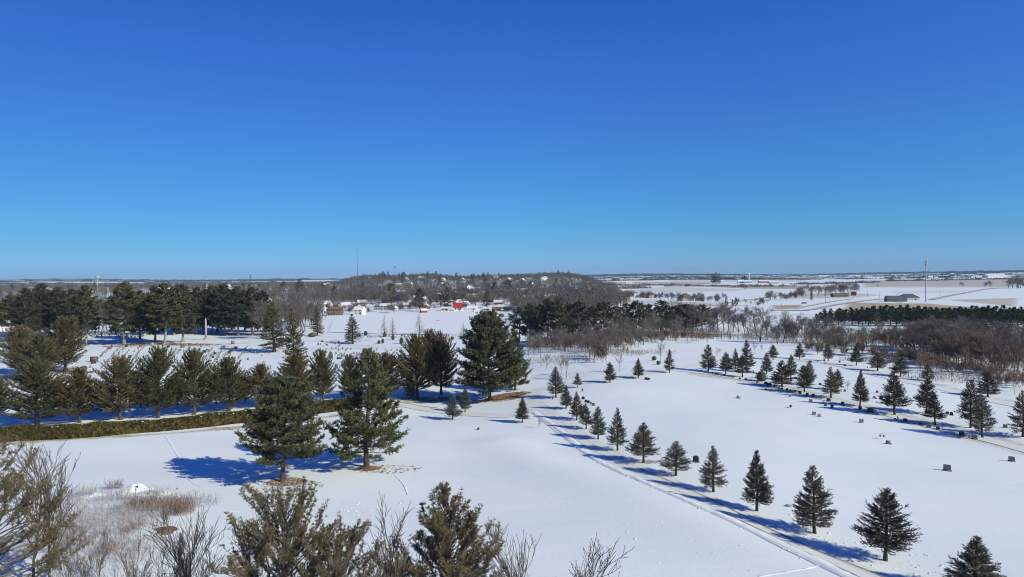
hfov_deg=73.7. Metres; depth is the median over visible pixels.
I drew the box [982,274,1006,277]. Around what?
barn
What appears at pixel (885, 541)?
spruce tree
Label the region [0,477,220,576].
dry weeds
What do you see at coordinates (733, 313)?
bare tree
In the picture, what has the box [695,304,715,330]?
bare tree
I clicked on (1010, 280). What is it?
bare tree
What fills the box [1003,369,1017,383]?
thicket tree
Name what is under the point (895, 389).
spruce tree
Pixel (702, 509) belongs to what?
snow crumbs
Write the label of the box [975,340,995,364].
thicket tree
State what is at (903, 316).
plantation pine
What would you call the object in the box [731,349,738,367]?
spruce tree
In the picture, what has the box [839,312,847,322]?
plantation pine
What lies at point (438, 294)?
bare tree
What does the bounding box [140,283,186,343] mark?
pine tree
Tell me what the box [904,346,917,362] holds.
thicket tree
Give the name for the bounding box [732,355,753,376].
spruce tree
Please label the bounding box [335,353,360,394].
conifer tree
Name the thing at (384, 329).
conifer tree
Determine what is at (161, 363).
conifer tree
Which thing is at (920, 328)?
thicket tree
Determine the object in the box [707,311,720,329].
bare tree
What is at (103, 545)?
bare tree
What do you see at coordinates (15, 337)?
conifer tree
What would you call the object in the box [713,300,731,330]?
bare tree
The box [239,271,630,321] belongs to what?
distant woods
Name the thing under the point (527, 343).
bare tree
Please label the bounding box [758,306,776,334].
bare tree
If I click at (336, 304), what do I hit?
bare tree
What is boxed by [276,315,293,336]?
bare tree
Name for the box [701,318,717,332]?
bare tree
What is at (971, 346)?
thicket tree
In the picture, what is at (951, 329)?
thicket tree
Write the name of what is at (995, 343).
thicket tree
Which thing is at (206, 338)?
obelisk
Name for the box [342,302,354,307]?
house
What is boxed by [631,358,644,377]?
spruce tree
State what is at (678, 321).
bare tree
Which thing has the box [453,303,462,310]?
house
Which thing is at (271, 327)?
spruce tree
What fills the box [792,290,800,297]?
bare tree
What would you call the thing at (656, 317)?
bare tree
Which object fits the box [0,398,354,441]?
hedge
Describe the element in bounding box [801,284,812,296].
bare tree
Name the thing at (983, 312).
plantation pine
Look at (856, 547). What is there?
snow crumbs
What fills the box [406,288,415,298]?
bare tree
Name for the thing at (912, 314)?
plantation pine
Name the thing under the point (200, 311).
pine tree
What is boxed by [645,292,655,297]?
house
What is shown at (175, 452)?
foot track
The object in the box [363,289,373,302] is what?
bare tree
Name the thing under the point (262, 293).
pine tree
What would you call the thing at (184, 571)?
bare tree
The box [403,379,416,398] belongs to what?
spruce tree
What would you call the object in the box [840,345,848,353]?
thicket tree
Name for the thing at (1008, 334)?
thicket tree
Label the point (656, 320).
bare tree
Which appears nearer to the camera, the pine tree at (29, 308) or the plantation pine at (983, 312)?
the pine tree at (29, 308)
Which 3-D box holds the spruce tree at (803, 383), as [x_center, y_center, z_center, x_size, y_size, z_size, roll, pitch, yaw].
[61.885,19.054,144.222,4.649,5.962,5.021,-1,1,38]
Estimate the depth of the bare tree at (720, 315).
383.42 m
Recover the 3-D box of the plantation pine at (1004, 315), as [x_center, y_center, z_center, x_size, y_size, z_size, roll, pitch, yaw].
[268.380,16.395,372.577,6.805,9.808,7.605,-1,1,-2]
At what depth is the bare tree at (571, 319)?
262.34 m
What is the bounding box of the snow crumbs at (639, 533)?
[540,483,749,570]
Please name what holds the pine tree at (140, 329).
on the ground at (530, 478)
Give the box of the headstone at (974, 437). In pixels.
[971,434,977,439]
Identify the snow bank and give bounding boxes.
[531,411,856,576]
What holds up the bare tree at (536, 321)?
on the ground at (530, 478)
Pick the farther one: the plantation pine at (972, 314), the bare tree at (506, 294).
the bare tree at (506, 294)
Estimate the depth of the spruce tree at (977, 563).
55.63 m
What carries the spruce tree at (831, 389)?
on the ground at (530, 478)
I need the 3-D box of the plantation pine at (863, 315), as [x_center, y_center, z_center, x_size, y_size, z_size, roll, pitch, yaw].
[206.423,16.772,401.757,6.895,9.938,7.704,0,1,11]
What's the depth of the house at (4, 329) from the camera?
378.99 m
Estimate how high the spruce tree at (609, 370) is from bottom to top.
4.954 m
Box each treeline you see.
[0,270,1023,286]
[598,277,1023,288]
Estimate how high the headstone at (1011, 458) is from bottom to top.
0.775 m
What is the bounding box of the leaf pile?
[156,525,177,534]
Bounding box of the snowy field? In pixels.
[328,311,517,334]
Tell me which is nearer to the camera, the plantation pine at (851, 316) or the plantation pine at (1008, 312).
the plantation pine at (1008, 312)
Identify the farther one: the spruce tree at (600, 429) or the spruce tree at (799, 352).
the spruce tree at (799, 352)
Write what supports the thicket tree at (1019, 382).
on the ground at (530, 478)
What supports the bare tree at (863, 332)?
on the ground at (530, 478)
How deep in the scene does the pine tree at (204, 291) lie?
365.89 m
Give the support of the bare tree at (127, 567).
on the ground at (530, 478)
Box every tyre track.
[640,468,885,576]
[725,513,858,576]
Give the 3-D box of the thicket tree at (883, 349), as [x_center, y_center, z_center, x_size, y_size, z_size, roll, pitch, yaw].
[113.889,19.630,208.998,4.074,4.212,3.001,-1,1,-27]
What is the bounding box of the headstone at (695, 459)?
[692,455,699,462]
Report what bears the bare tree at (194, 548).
on the ground at (530, 478)
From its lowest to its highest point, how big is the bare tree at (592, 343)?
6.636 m
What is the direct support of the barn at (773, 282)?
on the ground at (530, 478)
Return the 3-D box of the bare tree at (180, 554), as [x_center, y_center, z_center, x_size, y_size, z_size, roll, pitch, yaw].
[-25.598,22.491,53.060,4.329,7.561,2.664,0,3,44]
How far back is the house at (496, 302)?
672.85 m
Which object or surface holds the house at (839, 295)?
on the ground at (530, 478)
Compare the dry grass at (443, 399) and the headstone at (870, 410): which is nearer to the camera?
the headstone at (870, 410)
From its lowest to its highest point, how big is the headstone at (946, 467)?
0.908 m
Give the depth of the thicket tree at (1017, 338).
186.10 m
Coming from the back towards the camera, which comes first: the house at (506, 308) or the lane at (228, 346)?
the house at (506, 308)
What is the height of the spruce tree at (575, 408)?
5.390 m
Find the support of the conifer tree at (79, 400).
on the ground at (530, 478)
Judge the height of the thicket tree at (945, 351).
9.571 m
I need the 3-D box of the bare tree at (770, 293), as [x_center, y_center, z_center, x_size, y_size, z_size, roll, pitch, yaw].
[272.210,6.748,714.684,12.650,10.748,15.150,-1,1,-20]
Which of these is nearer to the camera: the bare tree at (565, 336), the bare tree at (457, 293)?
the bare tree at (565, 336)
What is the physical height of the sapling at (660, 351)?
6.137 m
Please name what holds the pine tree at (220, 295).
on the ground at (530, 478)
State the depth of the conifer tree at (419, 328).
340.95 m
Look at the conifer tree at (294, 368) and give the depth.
145.27 m
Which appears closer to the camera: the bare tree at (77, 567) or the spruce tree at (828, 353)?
the bare tree at (77, 567)
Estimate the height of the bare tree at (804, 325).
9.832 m
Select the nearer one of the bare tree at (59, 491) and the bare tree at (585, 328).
the bare tree at (59, 491)
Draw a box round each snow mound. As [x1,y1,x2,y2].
[89,492,105,496]
[117,483,154,494]
[134,489,174,495]
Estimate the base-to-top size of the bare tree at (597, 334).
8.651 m
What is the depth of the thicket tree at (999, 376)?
156.06 m
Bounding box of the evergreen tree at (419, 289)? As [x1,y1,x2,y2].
[413,287,426,305]
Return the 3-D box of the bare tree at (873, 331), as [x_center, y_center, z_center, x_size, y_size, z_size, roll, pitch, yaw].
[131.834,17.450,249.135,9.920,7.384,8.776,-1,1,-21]
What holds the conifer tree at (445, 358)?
on the ground at (530, 478)
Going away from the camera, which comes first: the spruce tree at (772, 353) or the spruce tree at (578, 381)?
the spruce tree at (578, 381)
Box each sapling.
[561,354,572,377]
[657,342,666,362]
[938,362,945,379]
[1010,375,1021,394]
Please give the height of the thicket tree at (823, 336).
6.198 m
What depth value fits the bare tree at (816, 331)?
257.01 m
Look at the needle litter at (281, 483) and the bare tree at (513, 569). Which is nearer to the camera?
the bare tree at (513, 569)
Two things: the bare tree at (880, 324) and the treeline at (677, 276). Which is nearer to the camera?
the bare tree at (880, 324)
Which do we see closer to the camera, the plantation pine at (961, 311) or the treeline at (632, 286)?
the plantation pine at (961, 311)
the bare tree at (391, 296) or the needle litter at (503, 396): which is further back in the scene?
the bare tree at (391, 296)
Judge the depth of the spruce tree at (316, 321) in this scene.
342.55 m
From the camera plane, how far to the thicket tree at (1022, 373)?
155.74 m
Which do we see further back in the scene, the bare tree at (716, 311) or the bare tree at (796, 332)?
the bare tree at (716, 311)
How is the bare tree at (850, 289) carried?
on the ground at (530, 478)
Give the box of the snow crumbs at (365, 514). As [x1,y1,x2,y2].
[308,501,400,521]
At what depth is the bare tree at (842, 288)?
859.25 m
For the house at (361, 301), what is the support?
on the ground at (530, 478)
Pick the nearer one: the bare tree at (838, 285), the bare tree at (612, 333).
the bare tree at (612, 333)
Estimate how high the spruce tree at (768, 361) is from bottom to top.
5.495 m
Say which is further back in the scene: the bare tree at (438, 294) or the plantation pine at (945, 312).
the bare tree at (438, 294)
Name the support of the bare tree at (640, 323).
on the ground at (530, 478)
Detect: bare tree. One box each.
[2,444,74,576]
[3,435,80,576]
[15,466,85,569]
[37,548,108,576]
[64,523,92,551]
[88,302,104,333]
[92,304,111,334]
[95,528,113,576]
[96,531,178,576]
[122,544,159,576]
[141,500,223,576]
[155,516,234,576]
[159,509,279,576]
[162,530,200,576]
[244,303,267,338]
[249,297,284,336]
[249,301,276,333]
[259,303,280,329]
[274,301,284,332]
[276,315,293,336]
[278,293,309,331]
[282,306,303,334]
[283,299,306,321]
[292,297,309,330]
[292,305,309,329]
[301,299,314,326]
[302,294,323,325]
[332,301,341,307]
[346,541,424,576]
[348,300,357,307]
[358,492,438,576]
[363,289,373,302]
[384,293,395,302]
[394,291,409,302]
[401,291,411,303]
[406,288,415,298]
[408,298,419,308]
[415,300,427,308]
[430,292,439,305]
[435,290,445,302]
[452,287,462,299]
[458,291,470,300]
[460,559,529,576]
[469,296,477,305]
[476,516,540,576]
[497,291,508,303]
[525,313,542,335]
[525,322,539,336]
[525,335,533,355]
[527,328,545,352]
[528,333,540,354]
[533,336,545,356]
[541,325,552,339]
[545,320,559,336]
[547,329,555,349]
[552,326,569,351]
[553,326,565,353]
[558,309,581,328]
[562,333,573,344]
[566,313,583,334]
[568,533,634,576]
[571,332,585,351]
[578,323,597,348]
[579,336,594,356]
[580,321,596,336]
[582,341,608,359]
[587,328,605,344]
[589,338,609,358]
[595,346,607,362]
[598,316,619,341]
[598,325,622,349]
[601,327,617,351]
[608,324,628,347]
[613,306,631,326]
[614,322,631,346]
[615,329,623,343]
[623,324,638,345]
[623,325,636,344]
[634,329,643,347]
[637,316,649,340]
[637,320,652,344]
[641,322,655,341]
[642,309,658,339]
[649,318,658,342]
[652,313,664,329]
[656,319,668,333]
[668,319,675,338]
[669,321,679,339]
[672,315,682,337]
[675,292,681,299]
[680,302,708,329]
[682,316,693,335]
[684,323,694,337]
[696,309,712,329]
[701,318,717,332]
[706,306,726,326]
[707,304,730,329]
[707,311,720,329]
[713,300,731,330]
[722,307,740,333]
[726,307,740,331]
[730,313,749,331]
[731,304,751,334]
[737,315,752,334]
[739,306,761,336]
[746,315,773,341]
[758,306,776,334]
[765,290,775,299]
[766,327,784,343]
[772,318,794,342]
[775,311,794,332]
[783,316,803,342]
[791,318,814,331]
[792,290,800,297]
[797,313,807,337]
[799,317,824,341]
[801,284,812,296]
[808,327,821,340]
[814,285,822,295]
[817,316,833,341]
[823,286,831,295]
[824,321,846,339]
[827,325,847,337]
[836,283,846,292]
[837,324,853,343]
[838,284,846,292]
[841,282,857,293]
[847,282,859,289]
[849,326,880,346]
[864,327,879,344]
[874,320,884,343]
[875,326,900,349]
[880,325,903,346]
[899,340,914,350]
[1002,278,1015,287]
[1011,276,1023,285]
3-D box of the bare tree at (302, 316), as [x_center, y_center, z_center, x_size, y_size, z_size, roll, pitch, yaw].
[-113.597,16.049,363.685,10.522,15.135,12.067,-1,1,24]
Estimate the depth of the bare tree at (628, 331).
241.82 m
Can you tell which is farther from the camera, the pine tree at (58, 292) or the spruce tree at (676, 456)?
the pine tree at (58, 292)
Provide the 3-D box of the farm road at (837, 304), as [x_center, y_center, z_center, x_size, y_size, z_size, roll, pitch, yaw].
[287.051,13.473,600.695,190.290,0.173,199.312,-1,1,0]
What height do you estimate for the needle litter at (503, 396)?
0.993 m
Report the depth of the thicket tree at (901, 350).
202.35 m
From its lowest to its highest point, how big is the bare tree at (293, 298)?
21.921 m
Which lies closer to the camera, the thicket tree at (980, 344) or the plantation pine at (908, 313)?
the thicket tree at (980, 344)
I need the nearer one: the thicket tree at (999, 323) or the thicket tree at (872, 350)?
the thicket tree at (872, 350)
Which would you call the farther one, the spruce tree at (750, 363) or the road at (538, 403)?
the spruce tree at (750, 363)
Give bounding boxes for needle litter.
[50,370,92,373]
[120,343,221,345]
[262,481,323,491]
[266,477,306,485]
[354,464,421,472]
[357,465,379,470]
[472,396,517,402]
[486,391,529,399]
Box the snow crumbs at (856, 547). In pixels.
[718,514,949,576]
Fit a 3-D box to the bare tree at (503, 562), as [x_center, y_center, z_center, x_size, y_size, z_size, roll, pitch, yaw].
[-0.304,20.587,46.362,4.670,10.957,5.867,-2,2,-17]
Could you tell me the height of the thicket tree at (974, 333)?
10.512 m
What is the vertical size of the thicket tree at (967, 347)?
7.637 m
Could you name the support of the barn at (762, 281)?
on the ground at (530, 478)
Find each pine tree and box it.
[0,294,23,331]
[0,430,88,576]
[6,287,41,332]
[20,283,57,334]
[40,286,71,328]
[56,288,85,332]
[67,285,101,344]
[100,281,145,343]
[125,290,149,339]
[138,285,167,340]
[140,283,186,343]
[158,284,199,342]
[183,294,204,333]
[186,286,208,333]
[194,289,216,332]
[200,285,224,333]
[201,476,355,576]
[205,283,235,334]
[222,286,250,335]
[234,372,327,481]
[238,286,260,334]
[249,290,274,333]
[273,511,396,576]
[317,347,410,467]
[367,481,515,576]
[451,308,525,400]
[502,330,531,390]
[507,307,530,341]
[518,303,540,336]
[529,306,546,334]
[536,298,558,344]
[547,298,573,334]
[560,303,581,334]
[567,300,590,333]
[583,306,601,333]
[594,301,617,327]
[606,305,624,330]
[621,302,637,334]
[623,300,646,326]
[639,304,654,332]
[651,300,676,335]
[664,305,684,324]
[672,304,694,330]
[682,304,703,328]
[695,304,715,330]
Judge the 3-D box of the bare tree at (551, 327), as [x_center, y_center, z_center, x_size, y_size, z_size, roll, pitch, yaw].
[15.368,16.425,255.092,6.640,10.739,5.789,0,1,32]
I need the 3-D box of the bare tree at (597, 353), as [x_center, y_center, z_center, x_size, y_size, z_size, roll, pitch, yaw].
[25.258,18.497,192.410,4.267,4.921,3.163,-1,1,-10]
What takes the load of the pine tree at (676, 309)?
on the ground at (530, 478)
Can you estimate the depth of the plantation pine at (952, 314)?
385.54 m
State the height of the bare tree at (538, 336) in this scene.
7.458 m
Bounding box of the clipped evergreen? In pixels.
[755,370,767,381]
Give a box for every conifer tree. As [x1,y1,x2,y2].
[0,324,37,375]
[0,358,84,425]
[0,376,16,413]
[9,332,69,372]
[38,315,91,371]
[50,366,105,422]
[84,354,151,419]
[125,345,191,417]
[131,386,151,407]
[171,348,221,414]
[200,355,256,410]
[241,377,251,402]
[242,362,276,405]
[270,352,322,394]
[305,349,339,399]
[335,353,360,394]
[357,351,411,399]
[380,315,388,333]
[389,320,396,334]
[390,332,440,398]
[415,315,423,334]
[420,328,436,385]
[422,329,461,394]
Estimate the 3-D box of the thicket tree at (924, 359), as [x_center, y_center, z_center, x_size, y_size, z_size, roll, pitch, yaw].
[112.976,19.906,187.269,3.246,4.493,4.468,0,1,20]
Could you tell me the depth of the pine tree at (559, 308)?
253.88 m
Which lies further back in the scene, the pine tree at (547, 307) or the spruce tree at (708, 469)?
the pine tree at (547, 307)
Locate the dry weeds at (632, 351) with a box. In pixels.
[525,339,1003,383]
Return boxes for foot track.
[165,437,201,486]
[222,509,255,515]
[394,475,407,494]
[759,564,818,576]
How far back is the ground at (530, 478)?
98.69 m
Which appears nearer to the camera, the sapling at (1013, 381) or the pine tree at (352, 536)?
the pine tree at (352, 536)
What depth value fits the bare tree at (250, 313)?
325.11 m
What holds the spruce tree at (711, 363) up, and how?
on the ground at (530, 478)
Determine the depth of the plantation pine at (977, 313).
379.96 m
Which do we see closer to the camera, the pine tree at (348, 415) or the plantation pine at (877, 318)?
the pine tree at (348, 415)
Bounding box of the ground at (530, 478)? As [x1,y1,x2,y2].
[0,272,1023,576]
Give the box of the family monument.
[89,356,98,361]
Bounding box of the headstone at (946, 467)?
[942,464,951,471]
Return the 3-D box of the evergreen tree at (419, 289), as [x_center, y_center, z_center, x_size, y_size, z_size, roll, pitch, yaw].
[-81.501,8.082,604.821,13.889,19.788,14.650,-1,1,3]
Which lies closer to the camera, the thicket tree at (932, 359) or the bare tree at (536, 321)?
the thicket tree at (932, 359)
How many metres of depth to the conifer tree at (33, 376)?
126.25 m
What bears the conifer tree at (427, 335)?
on the ground at (530, 478)
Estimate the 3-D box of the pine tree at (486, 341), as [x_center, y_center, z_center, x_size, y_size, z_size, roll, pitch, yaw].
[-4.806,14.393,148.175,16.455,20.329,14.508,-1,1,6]
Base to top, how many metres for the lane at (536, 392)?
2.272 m
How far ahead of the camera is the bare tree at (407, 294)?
636.89 m
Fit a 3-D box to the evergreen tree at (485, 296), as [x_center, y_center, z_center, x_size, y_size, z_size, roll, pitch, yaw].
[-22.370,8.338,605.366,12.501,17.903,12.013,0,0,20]
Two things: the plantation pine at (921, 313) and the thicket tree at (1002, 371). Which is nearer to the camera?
the thicket tree at (1002, 371)
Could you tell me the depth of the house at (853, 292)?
823.64 m
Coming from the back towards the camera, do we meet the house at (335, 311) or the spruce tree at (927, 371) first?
the house at (335, 311)
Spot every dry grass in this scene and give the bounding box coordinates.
[396,397,460,400]
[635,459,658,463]
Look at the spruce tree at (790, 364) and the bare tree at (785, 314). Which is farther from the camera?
the bare tree at (785, 314)
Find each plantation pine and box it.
[834,313,843,324]
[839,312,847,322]
[847,312,855,324]
[853,311,862,324]
[857,309,869,324]
[864,309,873,324]
[870,309,883,325]
[875,308,887,323]
[884,308,895,324]
[890,311,901,324]
[897,311,909,325]
[904,311,914,322]
[907,310,917,322]
[913,308,929,322]
[924,309,936,319]
[926,309,938,319]
[935,311,943,322]
[938,310,952,322]
[948,310,956,324]
[952,308,967,323]
[967,310,978,323]
[969,308,985,320]
[979,310,990,323]
[984,308,992,324]
[986,310,999,326]
[991,311,1002,323]
[999,310,1011,325]
[1004,311,1013,322]
[1009,309,1023,324]
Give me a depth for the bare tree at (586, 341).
207.26 m
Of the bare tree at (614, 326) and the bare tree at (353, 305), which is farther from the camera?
the bare tree at (353, 305)
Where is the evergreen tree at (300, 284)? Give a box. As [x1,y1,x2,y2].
[295,279,304,289]
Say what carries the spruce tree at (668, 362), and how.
on the ground at (530, 478)
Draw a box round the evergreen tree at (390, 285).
[383,283,396,301]
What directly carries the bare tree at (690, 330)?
on the ground at (530, 478)
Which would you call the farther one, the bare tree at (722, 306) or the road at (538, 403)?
the bare tree at (722, 306)
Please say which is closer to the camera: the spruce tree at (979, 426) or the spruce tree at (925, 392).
the spruce tree at (979, 426)
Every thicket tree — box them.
[804,342,811,351]
[814,341,825,354]
[821,332,830,345]
[822,336,843,349]
[836,336,851,346]
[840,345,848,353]
[852,338,865,351]
[867,346,877,354]
[877,350,901,362]
[878,347,887,354]
[889,323,926,350]
[896,347,906,358]
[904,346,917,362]
[908,320,933,345]
[909,316,937,347]
[914,329,943,355]
[916,319,945,350]
[916,353,928,364]
[918,319,967,342]
[924,323,944,353]
[926,351,940,368]
[927,333,971,358]
[928,329,968,357]
[930,328,972,357]
[933,323,965,333]
[935,357,953,371]
[939,335,954,361]
[944,339,959,361]
[945,342,959,365]
[947,323,970,337]
[949,341,977,368]
[952,366,962,371]
[956,327,1004,362]
[957,314,979,326]
[964,339,981,358]
[965,336,991,363]
[968,329,988,341]
[969,317,988,329]
[970,330,988,362]
[972,342,1023,370]
[973,361,995,372]
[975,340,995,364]
[978,335,1010,368]
[978,367,994,377]
[980,326,1009,351]
[981,318,1002,348]
[985,336,1012,368]
[988,341,1018,364]
[988,365,1008,377]
[991,320,1020,339]
[992,340,1023,369]
[992,371,1004,384]
[997,320,1023,340]
[1001,326,1023,344]
[1002,375,1012,385]
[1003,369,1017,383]
[1004,371,1023,387]
[1009,331,1023,368]
[1016,369,1023,384]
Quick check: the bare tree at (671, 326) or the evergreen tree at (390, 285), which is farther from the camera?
the evergreen tree at (390, 285)
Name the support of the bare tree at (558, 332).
on the ground at (530, 478)
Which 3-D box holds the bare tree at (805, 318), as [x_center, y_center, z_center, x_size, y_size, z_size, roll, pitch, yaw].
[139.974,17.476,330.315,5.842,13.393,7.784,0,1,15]
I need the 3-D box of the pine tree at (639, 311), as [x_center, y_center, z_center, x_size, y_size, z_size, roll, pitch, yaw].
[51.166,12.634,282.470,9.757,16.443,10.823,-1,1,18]
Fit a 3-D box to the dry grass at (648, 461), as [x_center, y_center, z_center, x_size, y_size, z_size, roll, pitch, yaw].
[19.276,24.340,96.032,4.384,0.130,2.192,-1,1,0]
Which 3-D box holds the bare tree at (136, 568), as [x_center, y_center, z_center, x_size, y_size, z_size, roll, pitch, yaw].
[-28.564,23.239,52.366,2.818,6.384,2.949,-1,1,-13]
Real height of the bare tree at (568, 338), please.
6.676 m
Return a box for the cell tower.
[924,260,927,301]
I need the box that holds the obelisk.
[203,318,208,339]
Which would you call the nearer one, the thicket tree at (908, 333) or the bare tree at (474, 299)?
the thicket tree at (908, 333)
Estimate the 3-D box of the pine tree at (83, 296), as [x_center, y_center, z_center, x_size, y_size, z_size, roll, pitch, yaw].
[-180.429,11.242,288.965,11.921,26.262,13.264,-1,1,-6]
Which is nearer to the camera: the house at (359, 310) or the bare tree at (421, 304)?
the house at (359, 310)
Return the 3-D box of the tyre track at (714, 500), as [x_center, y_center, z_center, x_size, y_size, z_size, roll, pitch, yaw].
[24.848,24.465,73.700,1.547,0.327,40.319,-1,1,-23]
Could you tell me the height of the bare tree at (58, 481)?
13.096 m
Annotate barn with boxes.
[758,280,768,282]
[768,281,778,283]
[884,296,906,301]
[900,294,919,299]
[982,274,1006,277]
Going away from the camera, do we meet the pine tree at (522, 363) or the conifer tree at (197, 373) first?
the conifer tree at (197, 373)
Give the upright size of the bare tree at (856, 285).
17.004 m
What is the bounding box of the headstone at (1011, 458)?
[1008,456,1015,461]
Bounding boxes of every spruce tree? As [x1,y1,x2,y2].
[257,301,286,351]
[277,307,309,375]
[309,305,324,335]
[343,314,362,343]
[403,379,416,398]
[444,395,462,419]
[458,387,471,411]
[514,397,528,422]
[547,366,565,397]
[558,385,572,408]
[567,392,583,419]
[572,373,581,387]
[578,403,592,428]
[589,406,607,438]
[603,363,615,382]
[606,407,629,450]
[624,422,660,462]
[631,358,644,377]
[659,441,691,475]
[664,349,674,372]
[699,345,717,371]
[699,445,727,491]
[718,352,734,373]
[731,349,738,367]
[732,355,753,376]
[738,340,756,366]
[740,450,774,510]
[759,353,774,373]
[768,345,778,359]
[769,360,794,386]
[787,354,799,379]
[791,465,839,533]
[793,343,805,358]
[795,365,815,391]
[801,361,817,381]
[821,367,841,397]
[822,344,835,360]
[832,369,843,387]
[847,347,865,365]
[849,487,923,561]
[851,370,869,405]
[865,352,890,370]
[874,371,912,414]
[889,356,912,376]
[911,377,937,408]
[919,363,934,378]
[920,392,947,424]
[940,535,1006,576]
[954,379,985,427]
[965,394,997,437]
[975,371,1002,396]
[1005,390,1023,436]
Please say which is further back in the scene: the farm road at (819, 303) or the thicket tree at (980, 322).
the farm road at (819, 303)
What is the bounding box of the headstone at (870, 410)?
[866,408,874,413]
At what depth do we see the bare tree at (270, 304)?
338.19 m
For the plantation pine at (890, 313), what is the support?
on the ground at (530, 478)
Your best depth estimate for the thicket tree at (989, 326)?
231.61 m
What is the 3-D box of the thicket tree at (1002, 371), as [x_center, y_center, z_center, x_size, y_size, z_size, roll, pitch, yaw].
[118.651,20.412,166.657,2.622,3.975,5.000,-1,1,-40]
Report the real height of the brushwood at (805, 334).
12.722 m
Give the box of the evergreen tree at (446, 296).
[439,290,452,306]
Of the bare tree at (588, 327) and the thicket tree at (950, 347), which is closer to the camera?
the thicket tree at (950, 347)
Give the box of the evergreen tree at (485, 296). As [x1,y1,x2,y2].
[481,288,493,306]
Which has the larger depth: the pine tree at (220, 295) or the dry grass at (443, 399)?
the pine tree at (220, 295)
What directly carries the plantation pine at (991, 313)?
on the ground at (530, 478)
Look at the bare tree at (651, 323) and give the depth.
260.88 m
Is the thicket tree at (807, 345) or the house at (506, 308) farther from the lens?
the house at (506, 308)
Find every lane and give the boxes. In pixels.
[167,342,237,378]
[233,346,406,350]
[392,402,542,416]
[520,356,1016,407]
[673,369,1023,451]
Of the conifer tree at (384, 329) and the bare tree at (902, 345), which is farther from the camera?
the conifer tree at (384, 329)
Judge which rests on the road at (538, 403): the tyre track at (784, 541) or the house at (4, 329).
the tyre track at (784, 541)
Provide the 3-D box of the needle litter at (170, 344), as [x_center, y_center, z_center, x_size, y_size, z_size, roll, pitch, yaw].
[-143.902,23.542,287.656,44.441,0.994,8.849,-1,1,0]
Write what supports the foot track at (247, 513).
on the ground at (530, 478)
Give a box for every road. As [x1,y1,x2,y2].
[519,397,891,576]
[768,299,900,309]
[797,299,847,307]
[931,288,993,298]
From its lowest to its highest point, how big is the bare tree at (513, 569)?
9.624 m
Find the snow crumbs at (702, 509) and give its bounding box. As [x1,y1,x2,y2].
[569,442,857,575]
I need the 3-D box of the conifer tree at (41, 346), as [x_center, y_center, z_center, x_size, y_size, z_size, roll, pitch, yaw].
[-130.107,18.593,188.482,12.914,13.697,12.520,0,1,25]
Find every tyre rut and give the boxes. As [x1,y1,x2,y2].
[535,408,863,576]
[542,407,879,576]
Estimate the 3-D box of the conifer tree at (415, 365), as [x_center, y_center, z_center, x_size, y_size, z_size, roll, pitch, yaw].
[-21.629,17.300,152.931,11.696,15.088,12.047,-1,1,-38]
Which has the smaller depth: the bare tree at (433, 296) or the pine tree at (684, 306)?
the pine tree at (684, 306)
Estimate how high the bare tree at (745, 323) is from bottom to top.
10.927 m
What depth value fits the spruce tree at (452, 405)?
129.64 m
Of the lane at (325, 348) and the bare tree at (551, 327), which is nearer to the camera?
the bare tree at (551, 327)
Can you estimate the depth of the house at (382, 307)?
588.23 m
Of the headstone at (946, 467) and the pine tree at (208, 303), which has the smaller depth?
the headstone at (946, 467)
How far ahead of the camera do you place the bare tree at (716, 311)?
378.57 m
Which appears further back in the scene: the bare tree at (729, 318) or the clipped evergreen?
the bare tree at (729, 318)
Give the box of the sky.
[0,0,1023,279]
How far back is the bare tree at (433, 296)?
662.17 m
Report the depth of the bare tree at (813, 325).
262.57 m
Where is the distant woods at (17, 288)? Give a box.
[0,275,357,324]
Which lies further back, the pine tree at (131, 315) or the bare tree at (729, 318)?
the bare tree at (729, 318)
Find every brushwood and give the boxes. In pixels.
[523,327,710,350]
[702,325,1023,373]
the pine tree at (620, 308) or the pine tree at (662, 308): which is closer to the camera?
the pine tree at (620, 308)
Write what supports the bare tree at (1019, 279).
on the ground at (530, 478)
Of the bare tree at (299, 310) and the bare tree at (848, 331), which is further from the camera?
the bare tree at (299, 310)
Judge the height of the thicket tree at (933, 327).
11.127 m
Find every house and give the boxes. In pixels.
[0,326,8,331]
[326,307,343,315]
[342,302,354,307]
[353,305,365,314]
[357,298,367,304]
[373,303,393,309]
[420,308,427,312]
[441,307,448,310]
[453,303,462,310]
[466,306,477,309]
[493,300,503,304]
[503,306,511,310]
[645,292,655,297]
[677,291,693,300]
[830,293,848,296]
[851,290,856,295]
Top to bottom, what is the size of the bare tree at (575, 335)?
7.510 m
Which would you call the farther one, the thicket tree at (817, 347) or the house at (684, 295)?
the house at (684, 295)
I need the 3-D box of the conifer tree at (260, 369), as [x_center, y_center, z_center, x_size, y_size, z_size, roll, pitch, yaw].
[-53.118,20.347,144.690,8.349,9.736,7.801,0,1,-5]
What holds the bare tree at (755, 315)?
on the ground at (530, 478)
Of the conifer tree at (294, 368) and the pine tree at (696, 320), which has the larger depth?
the pine tree at (696, 320)
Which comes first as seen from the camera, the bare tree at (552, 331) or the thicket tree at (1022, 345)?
the thicket tree at (1022, 345)
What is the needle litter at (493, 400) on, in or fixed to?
on the ground at (530, 478)
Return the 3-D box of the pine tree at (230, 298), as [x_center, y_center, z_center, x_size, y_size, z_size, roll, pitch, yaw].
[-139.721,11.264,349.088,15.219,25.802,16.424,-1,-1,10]
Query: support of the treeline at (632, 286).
on the ground at (530, 478)
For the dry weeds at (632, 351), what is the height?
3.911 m
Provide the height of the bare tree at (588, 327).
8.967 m
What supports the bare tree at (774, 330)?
on the ground at (530, 478)
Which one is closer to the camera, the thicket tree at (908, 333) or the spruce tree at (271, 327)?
the thicket tree at (908, 333)

